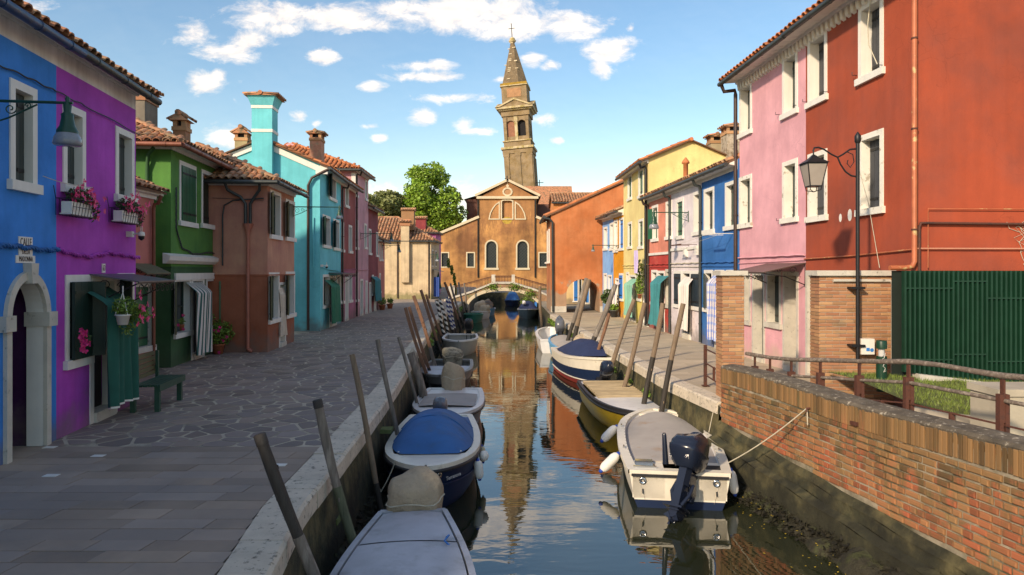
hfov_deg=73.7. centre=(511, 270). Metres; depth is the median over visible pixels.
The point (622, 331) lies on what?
mooring pole
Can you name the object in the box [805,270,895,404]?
brick wall
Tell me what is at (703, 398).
quay kerb
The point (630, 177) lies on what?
window
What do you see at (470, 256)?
window
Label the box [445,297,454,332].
mooring pole
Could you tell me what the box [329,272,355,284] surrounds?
door canopy
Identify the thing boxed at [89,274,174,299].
door canopy
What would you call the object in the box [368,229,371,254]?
window
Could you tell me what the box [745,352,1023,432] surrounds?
railing
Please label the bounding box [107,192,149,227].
flower basket
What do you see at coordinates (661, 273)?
door
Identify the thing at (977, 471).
brick parapet
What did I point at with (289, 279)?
window
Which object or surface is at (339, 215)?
wall lamp
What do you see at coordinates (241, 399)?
crazy pavement
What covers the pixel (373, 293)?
window
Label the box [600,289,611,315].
potted plant
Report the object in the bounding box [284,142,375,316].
house
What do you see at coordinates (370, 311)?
door
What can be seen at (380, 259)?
window
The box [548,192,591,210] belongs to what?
house
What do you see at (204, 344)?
door curtain
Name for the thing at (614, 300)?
door curtain
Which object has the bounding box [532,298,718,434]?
canal wall
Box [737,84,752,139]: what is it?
window
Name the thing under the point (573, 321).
mooring pole
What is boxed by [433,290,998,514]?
ground
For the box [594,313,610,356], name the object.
mooring pole
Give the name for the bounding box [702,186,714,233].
window
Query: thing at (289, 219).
window
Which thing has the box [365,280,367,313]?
door
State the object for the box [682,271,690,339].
door
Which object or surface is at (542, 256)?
window
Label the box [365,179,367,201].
window
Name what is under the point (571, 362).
navy white boat
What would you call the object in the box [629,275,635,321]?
door
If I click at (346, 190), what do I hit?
window
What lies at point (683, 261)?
house
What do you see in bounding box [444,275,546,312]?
footbridge
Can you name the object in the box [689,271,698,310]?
window
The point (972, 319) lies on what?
fence
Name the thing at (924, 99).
house
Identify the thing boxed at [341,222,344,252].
window
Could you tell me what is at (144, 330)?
window
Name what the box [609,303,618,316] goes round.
potted plant
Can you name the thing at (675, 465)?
cream motorboat
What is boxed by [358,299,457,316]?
distant pavement
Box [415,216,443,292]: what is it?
house
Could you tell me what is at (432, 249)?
side window
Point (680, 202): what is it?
window
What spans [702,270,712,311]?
window
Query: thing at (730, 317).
brick pillar
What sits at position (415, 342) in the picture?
mooring pole
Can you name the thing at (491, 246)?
window
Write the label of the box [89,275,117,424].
door
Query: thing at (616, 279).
door
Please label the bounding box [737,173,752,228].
window
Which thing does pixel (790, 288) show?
door
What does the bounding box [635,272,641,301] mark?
window
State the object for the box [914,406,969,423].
kerb wall
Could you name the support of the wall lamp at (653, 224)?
attached to the house at (683, 261)
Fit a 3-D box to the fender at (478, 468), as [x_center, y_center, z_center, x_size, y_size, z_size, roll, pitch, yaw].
[-0.553,3.297,11.328,0.163,0.380,0.158,0,0,0]
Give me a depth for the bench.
12.40 m
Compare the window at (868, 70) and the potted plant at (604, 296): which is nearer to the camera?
the window at (868, 70)
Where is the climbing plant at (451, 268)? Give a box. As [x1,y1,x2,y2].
[447,258,456,294]
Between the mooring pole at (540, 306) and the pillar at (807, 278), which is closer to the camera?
the pillar at (807, 278)
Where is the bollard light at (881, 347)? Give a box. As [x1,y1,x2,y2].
[876,340,886,391]
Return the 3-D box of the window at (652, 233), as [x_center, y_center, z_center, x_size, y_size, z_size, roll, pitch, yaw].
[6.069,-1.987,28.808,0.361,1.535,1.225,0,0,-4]
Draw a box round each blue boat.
[484,299,495,315]
[504,291,520,305]
[548,333,583,354]
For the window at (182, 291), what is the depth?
18.41 m
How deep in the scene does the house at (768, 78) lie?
17.59 m
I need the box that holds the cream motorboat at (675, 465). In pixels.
[617,408,731,523]
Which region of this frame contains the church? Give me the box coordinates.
[440,176,571,287]
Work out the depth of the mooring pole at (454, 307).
42.66 m
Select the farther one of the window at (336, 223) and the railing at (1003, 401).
the window at (336, 223)
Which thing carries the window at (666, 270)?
in the house at (657, 252)
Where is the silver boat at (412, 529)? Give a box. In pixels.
[330,466,475,574]
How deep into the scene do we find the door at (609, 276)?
38.83 m
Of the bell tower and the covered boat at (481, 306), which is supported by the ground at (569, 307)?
the bell tower
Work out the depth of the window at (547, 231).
43.50 m
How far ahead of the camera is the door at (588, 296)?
50.04 m
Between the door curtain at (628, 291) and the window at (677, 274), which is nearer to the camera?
the window at (677, 274)
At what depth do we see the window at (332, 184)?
29.45 m
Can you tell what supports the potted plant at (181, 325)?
on the house at (178, 163)
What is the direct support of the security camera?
attached to the house at (100, 90)
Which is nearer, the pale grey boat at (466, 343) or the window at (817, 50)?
the window at (817, 50)
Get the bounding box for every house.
[0,0,86,464]
[55,42,161,439]
[136,85,233,367]
[136,176,169,374]
[195,142,308,352]
[224,90,350,330]
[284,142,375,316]
[341,180,363,321]
[368,203,384,312]
[378,208,442,298]
[378,236,390,309]
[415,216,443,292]
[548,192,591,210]
[566,279,589,303]
[595,211,613,309]
[605,205,623,317]
[615,122,739,326]
[639,157,689,333]
[660,173,701,342]
[689,152,739,347]
[717,29,805,374]
[780,0,1023,407]
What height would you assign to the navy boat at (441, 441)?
1.401 m
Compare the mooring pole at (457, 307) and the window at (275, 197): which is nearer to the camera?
the window at (275, 197)
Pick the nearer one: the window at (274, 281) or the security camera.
the security camera
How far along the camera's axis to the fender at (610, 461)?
11.67 m
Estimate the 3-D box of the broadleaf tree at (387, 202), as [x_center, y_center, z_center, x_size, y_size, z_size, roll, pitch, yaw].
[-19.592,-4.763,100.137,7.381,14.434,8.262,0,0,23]
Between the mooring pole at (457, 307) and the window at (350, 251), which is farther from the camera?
the mooring pole at (457, 307)
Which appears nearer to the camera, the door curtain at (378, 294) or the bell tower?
the door curtain at (378, 294)
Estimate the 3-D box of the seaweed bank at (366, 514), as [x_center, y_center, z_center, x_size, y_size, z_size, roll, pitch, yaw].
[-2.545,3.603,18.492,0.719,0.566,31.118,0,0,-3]
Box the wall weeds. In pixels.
[426,306,651,396]
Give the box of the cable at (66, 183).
[43,176,92,187]
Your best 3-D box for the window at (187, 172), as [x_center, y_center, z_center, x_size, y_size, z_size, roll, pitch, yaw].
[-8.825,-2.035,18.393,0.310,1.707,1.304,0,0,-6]
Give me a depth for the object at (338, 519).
8.52 m
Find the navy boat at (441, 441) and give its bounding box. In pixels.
[383,397,481,507]
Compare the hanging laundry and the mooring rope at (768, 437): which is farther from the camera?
the hanging laundry
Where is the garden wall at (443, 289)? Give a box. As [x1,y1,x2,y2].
[441,287,475,291]
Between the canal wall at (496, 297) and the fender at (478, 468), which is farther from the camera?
the canal wall at (496, 297)
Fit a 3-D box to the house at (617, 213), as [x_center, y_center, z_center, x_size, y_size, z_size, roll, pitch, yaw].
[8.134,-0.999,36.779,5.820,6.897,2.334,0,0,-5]
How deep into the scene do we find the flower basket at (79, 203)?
10.10 m
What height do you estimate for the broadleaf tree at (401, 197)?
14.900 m
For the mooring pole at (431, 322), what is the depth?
28.37 m
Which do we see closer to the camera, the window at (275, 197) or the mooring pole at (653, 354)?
the mooring pole at (653, 354)
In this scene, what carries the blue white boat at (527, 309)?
on the canal water
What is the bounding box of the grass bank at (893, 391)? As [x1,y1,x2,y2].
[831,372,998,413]
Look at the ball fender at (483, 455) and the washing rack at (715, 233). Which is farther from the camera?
the washing rack at (715, 233)
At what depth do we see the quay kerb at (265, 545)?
7.66 m
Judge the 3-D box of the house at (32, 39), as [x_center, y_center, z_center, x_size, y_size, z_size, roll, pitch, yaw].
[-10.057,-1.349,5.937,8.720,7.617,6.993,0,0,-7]
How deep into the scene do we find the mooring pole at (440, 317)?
34.26 m
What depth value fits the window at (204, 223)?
19.98 m
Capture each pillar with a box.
[713,271,747,396]
[805,275,810,378]
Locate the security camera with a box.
[126,226,144,239]
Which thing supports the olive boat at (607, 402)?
on the canal water
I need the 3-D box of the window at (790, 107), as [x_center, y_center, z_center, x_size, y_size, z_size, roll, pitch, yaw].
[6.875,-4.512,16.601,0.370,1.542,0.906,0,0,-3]
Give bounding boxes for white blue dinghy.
[411,362,484,422]
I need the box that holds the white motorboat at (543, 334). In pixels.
[535,315,564,352]
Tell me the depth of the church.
94.98 m
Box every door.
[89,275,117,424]
[191,279,204,359]
[279,282,286,347]
[329,276,336,326]
[345,276,348,320]
[360,279,363,315]
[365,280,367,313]
[369,282,371,312]
[374,276,376,310]
[579,279,581,295]
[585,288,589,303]
[608,275,611,292]
[615,278,618,316]
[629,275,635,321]
[657,271,664,331]
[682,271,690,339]
[752,274,764,362]
[782,272,798,373]
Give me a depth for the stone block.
8.89 m
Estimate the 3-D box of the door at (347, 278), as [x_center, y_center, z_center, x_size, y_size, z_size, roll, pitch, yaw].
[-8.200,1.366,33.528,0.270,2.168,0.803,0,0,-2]
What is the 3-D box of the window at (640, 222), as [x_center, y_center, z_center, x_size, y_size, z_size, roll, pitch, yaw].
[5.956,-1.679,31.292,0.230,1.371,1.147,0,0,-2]
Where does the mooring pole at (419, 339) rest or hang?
in the canal water
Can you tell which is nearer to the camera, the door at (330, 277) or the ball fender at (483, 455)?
the ball fender at (483, 455)
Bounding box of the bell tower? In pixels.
[495,23,537,185]
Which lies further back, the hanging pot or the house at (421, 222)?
the house at (421, 222)
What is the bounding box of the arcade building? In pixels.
[539,179,623,311]
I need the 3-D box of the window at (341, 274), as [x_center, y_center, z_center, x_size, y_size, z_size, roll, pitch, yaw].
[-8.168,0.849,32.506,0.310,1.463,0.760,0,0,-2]
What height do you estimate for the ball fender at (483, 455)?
0.180 m
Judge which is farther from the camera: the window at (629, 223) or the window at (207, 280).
the window at (629, 223)
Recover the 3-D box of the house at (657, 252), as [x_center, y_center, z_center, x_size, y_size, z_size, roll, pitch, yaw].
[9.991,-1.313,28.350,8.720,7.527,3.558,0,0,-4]
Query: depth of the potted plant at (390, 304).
44.09 m
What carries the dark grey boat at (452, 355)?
on the canal water
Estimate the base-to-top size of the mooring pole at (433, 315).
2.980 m
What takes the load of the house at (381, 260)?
on the distant pavement at (398, 307)
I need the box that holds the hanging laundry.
[634,250,637,272]
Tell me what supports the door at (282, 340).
in the house at (251, 218)
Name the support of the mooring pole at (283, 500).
in the canal water
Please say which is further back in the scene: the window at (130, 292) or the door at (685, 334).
the door at (685, 334)
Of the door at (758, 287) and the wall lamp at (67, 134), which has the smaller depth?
the wall lamp at (67, 134)
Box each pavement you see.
[0,446,318,574]
[12,317,431,446]
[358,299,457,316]
[555,312,810,393]
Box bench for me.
[130,350,184,412]
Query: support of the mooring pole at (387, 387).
in the canal water
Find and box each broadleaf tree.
[368,190,402,215]
[372,189,408,216]
[400,161,468,231]
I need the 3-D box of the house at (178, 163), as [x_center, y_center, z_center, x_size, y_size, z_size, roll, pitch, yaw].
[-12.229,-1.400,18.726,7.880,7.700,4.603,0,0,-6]
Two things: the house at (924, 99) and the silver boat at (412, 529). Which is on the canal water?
the silver boat at (412, 529)
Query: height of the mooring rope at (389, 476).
0.461 m
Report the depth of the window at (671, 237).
27.04 m
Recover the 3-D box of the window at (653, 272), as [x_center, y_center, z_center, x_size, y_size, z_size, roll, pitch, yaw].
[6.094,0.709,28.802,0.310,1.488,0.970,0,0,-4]
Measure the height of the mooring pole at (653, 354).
3.315 m
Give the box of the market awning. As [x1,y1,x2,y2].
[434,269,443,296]
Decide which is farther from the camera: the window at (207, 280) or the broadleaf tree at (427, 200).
the broadleaf tree at (427, 200)
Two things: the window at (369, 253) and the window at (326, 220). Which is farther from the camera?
the window at (369, 253)
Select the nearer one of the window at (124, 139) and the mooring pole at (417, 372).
the window at (124, 139)
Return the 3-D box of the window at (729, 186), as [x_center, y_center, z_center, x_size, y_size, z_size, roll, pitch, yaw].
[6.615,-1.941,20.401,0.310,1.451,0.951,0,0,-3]
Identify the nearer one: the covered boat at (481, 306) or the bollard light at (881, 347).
the bollard light at (881, 347)
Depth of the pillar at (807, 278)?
15.69 m
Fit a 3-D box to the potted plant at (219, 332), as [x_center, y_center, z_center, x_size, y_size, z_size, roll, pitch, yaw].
[-8.640,1.926,20.106,0.946,1.048,0.811,0,0,0]
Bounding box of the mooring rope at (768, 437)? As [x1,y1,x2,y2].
[729,409,805,462]
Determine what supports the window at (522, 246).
in the church
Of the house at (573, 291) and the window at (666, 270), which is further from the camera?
the house at (573, 291)
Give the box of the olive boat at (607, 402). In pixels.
[576,360,659,426]
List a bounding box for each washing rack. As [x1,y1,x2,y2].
[671,244,696,245]
[702,233,732,235]
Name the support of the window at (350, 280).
in the house at (348, 191)
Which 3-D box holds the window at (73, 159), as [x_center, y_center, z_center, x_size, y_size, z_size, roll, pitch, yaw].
[-6.729,-1.826,10.378,0.270,1.327,0.775,0,0,-7]
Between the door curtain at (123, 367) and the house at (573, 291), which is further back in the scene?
the house at (573, 291)
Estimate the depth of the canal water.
10.62 m
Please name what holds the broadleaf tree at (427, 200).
on the ground at (569, 307)
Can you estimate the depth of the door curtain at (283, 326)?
21.95 m
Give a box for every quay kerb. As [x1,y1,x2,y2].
[217,303,461,574]
[550,314,720,413]
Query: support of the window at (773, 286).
in the house at (768, 78)
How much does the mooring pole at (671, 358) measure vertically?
3.370 m
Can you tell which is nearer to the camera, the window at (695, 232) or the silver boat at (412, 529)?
the silver boat at (412, 529)
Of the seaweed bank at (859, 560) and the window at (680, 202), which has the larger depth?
the window at (680, 202)
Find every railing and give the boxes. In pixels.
[702,345,716,386]
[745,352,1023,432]
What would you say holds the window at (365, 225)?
in the house at (358, 175)
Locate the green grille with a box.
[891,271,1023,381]
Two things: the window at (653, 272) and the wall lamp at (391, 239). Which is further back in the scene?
the wall lamp at (391, 239)
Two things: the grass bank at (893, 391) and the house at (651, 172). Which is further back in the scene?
the house at (651, 172)
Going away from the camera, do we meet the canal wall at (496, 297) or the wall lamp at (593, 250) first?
the wall lamp at (593, 250)
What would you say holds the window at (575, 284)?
in the house at (573, 291)
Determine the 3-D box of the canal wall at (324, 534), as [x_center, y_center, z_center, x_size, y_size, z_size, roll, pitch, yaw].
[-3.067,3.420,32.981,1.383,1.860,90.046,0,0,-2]
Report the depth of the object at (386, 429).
12.09 m
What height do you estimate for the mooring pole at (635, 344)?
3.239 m
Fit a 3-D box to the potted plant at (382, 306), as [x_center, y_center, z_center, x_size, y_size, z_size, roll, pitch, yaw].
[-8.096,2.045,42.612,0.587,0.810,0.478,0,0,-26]
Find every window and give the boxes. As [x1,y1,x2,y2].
[7,77,43,194]
[60,104,90,195]
[63,275,105,369]
[114,125,138,203]
[117,273,134,301]
[136,282,156,353]
[173,277,193,338]
[178,160,198,227]
[200,169,214,229]
[206,279,220,326]
[268,272,281,323]
[269,189,282,239]
[285,198,296,241]
[285,272,296,318]
[322,214,331,248]
[323,274,330,308]
[329,173,337,202]
[333,218,340,250]
[337,275,341,303]
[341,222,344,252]
[341,274,344,303]
[345,189,349,208]
[348,225,352,253]
[349,275,352,302]
[351,172,358,197]
[364,223,367,249]
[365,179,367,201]
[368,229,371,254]
[372,275,374,295]
[376,232,378,256]
[379,242,381,260]
[381,243,383,260]
[432,249,433,266]
[441,252,448,267]
[466,252,474,267]
[484,240,498,269]
[515,240,529,269]
[538,252,546,267]
[545,231,547,263]
[546,229,549,262]
[572,280,577,301]
[602,227,607,250]
[602,273,606,301]
[608,222,613,250]
[613,219,617,252]
[618,217,623,250]
[618,273,623,300]
[626,174,631,201]
[626,221,631,248]
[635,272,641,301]
[637,168,643,198]
[637,218,643,248]
[648,204,658,241]
[651,270,656,280]
[664,200,672,239]
[665,269,667,307]
[672,271,681,307]
[674,198,683,239]
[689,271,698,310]
[691,191,701,235]
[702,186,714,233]
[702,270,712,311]
[723,180,733,230]
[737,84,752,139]
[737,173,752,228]
[744,274,751,325]
[763,272,781,329]
[779,51,798,120]
[779,157,798,223]
[804,30,828,109]
[804,148,828,222]
[854,0,885,86]
[854,128,885,216]
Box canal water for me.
[366,303,845,574]
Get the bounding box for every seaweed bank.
[325,342,442,574]
[727,459,966,574]
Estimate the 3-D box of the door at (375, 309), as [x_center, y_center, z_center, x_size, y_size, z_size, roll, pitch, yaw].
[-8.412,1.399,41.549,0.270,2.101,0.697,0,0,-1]
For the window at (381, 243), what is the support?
in the house at (381, 260)
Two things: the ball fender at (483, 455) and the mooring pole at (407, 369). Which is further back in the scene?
the mooring pole at (407, 369)
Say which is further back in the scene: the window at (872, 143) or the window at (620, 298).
the window at (620, 298)
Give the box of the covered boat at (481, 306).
[470,300,490,318]
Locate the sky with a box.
[23,0,816,221]
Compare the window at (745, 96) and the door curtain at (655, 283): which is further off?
the door curtain at (655, 283)
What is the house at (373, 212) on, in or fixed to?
on the distant pavement at (398, 307)
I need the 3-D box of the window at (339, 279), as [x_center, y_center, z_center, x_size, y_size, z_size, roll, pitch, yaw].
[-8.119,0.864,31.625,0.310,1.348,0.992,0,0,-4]
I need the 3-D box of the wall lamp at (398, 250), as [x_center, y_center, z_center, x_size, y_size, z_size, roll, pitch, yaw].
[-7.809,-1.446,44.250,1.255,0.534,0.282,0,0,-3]
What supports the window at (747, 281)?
in the house at (768, 78)
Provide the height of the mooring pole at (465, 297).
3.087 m
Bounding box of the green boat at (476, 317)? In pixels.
[463,313,483,322]
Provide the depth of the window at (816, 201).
15.44 m
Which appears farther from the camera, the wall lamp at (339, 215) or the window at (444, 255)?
the window at (444, 255)
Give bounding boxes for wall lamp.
[0,96,82,147]
[293,205,342,218]
[360,232,393,241]
[382,245,400,252]
[591,244,618,251]
[649,210,688,228]
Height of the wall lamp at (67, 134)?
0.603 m
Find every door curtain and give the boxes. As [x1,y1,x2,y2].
[87,286,138,408]
[186,282,212,355]
[279,287,287,336]
[325,279,341,323]
[372,276,381,300]
[612,282,619,303]
[624,279,635,316]
[648,275,667,325]
[678,277,692,330]
[706,275,716,340]
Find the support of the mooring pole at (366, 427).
in the canal water
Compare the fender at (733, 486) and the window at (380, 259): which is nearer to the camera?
the fender at (733, 486)
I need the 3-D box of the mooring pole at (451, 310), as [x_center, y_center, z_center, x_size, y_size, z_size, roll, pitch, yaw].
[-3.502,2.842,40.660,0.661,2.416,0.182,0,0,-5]
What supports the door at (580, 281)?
in the house at (573, 291)
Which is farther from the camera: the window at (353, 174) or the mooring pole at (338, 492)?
the window at (353, 174)
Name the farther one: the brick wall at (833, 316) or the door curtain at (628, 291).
the door curtain at (628, 291)
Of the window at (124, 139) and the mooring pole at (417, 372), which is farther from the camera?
the mooring pole at (417, 372)
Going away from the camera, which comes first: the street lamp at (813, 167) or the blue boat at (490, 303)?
the street lamp at (813, 167)
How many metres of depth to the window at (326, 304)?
29.28 m
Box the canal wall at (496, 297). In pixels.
[478,292,531,302]
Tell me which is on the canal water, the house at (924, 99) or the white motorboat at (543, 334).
the white motorboat at (543, 334)
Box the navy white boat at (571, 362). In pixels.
[551,338,611,382]
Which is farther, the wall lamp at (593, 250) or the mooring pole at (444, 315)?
the wall lamp at (593, 250)
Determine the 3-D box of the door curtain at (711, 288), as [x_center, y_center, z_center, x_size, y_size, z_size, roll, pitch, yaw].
[6.319,1.121,21.105,0.345,2.090,1.148,0,0,-3]
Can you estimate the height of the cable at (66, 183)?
0.070 m
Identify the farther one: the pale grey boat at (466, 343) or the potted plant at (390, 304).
the potted plant at (390, 304)
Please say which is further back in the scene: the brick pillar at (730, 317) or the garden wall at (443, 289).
the garden wall at (443, 289)
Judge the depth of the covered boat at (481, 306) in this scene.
52.49 m
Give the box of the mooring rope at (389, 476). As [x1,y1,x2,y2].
[380,462,395,491]
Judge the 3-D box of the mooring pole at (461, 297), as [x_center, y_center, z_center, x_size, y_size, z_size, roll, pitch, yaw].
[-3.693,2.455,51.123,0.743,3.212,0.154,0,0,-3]
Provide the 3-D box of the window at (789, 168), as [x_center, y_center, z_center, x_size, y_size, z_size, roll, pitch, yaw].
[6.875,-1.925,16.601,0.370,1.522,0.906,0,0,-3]
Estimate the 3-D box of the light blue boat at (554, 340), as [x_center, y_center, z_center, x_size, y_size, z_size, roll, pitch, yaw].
[2.392,3.169,28.726,1.544,1.502,5.518,0,0,-6]
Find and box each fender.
[474,458,483,480]
[479,450,488,460]
[599,452,619,472]
[600,424,617,442]
[729,468,738,496]
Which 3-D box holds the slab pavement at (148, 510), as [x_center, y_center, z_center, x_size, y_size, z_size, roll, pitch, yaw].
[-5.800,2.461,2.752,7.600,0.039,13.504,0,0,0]
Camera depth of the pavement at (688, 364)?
21.22 m
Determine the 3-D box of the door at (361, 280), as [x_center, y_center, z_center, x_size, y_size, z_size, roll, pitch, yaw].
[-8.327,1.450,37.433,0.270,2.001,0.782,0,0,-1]
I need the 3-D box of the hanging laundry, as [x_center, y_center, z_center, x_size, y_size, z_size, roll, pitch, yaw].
[5.490,-0.393,30.240,0.131,1.015,0.500,0,0,-2]
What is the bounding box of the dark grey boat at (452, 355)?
[421,347,473,388]
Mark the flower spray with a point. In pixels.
(84, 342)
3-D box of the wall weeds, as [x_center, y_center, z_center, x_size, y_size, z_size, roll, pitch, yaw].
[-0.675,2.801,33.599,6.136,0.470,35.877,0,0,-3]
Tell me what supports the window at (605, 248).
in the house at (608, 230)
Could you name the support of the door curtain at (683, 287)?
attached to the house at (683, 261)
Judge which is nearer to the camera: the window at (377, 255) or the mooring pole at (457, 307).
the window at (377, 255)
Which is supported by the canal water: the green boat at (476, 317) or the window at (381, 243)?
the green boat at (476, 317)
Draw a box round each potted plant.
[177,314,185,330]
[212,319,235,353]
[378,297,386,309]
[386,298,393,308]
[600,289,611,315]
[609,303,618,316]
[634,259,643,298]
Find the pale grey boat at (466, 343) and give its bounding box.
[442,319,477,355]
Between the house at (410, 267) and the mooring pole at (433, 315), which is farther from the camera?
the house at (410, 267)
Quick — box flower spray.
[78,328,91,353]
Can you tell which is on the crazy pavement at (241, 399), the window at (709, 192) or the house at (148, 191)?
the house at (148, 191)
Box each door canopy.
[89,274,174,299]
[136,263,170,285]
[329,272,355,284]
[735,263,805,284]
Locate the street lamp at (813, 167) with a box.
[799,132,865,358]
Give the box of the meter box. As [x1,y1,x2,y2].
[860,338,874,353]
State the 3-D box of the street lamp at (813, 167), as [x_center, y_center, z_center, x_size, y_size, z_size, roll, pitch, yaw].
[5.787,-0.450,12.300,1.121,4.100,0.409,0,0,0]
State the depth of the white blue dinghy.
17.09 m
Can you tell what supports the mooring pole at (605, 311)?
in the canal water
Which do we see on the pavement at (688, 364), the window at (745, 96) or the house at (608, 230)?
the house at (608, 230)
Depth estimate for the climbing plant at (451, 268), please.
65.94 m
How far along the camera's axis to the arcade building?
40.30 m
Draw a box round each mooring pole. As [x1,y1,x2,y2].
[253,432,320,574]
[312,398,356,545]
[349,354,383,510]
[375,339,398,434]
[397,337,418,403]
[404,307,431,387]
[407,351,426,397]
[408,306,430,370]
[412,295,436,365]
[419,290,442,358]
[425,294,442,343]
[435,300,445,335]
[438,299,449,332]
[444,282,461,329]
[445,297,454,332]
[448,298,456,332]
[450,283,463,325]
[458,282,464,312]
[463,283,467,312]
[538,286,542,325]
[566,278,587,340]
[572,279,590,340]
[583,283,617,356]
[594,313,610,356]
[608,299,635,379]
[622,302,646,386]
[641,303,664,403]
[659,303,685,411]
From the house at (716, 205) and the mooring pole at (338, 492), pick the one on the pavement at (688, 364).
the house at (716, 205)
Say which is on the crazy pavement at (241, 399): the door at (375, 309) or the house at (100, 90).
the house at (100, 90)
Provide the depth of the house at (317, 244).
27.67 m
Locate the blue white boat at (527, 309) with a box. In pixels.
[517,301,537,318]
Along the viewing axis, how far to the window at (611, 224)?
38.36 m
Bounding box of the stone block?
[967,382,1023,435]
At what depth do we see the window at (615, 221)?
37.38 m
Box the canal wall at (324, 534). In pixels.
[283,296,477,574]
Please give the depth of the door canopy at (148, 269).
15.67 m
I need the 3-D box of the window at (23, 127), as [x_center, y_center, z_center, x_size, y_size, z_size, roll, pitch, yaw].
[-6.552,-1.763,9.057,0.260,1.438,0.717,0,0,-7]
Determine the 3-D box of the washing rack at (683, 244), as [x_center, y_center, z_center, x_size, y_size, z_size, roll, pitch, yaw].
[6.024,-0.900,23.886,0.620,0.040,1.000,0,0,-4]
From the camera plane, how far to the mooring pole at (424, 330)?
23.29 m
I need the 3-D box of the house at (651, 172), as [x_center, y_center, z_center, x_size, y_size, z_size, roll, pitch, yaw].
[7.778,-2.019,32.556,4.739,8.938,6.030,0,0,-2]
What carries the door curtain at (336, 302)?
attached to the house at (317, 244)
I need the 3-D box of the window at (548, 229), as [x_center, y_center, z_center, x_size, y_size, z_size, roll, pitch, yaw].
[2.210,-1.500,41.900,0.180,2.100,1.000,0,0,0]
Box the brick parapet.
[707,364,1023,574]
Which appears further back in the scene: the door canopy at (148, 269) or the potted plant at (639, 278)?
the potted plant at (639, 278)
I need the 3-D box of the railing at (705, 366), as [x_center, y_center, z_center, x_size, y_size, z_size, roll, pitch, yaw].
[4.082,2.010,13.800,0.149,0.880,1.402,0,0,0]
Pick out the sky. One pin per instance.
(393, 86)
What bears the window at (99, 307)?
in the house at (100, 90)
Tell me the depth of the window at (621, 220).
36.09 m
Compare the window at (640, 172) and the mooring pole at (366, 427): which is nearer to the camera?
the mooring pole at (366, 427)
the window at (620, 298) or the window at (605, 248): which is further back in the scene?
the window at (605, 248)
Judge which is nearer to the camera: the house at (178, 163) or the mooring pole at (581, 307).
the house at (178, 163)
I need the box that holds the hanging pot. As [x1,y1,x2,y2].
[111,286,154,336]
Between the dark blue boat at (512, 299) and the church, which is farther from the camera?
the church
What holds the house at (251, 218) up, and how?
on the crazy pavement at (241, 399)
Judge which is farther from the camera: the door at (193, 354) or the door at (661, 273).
the door at (661, 273)
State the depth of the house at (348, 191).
33.92 m
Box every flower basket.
[53,178,106,222]
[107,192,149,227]

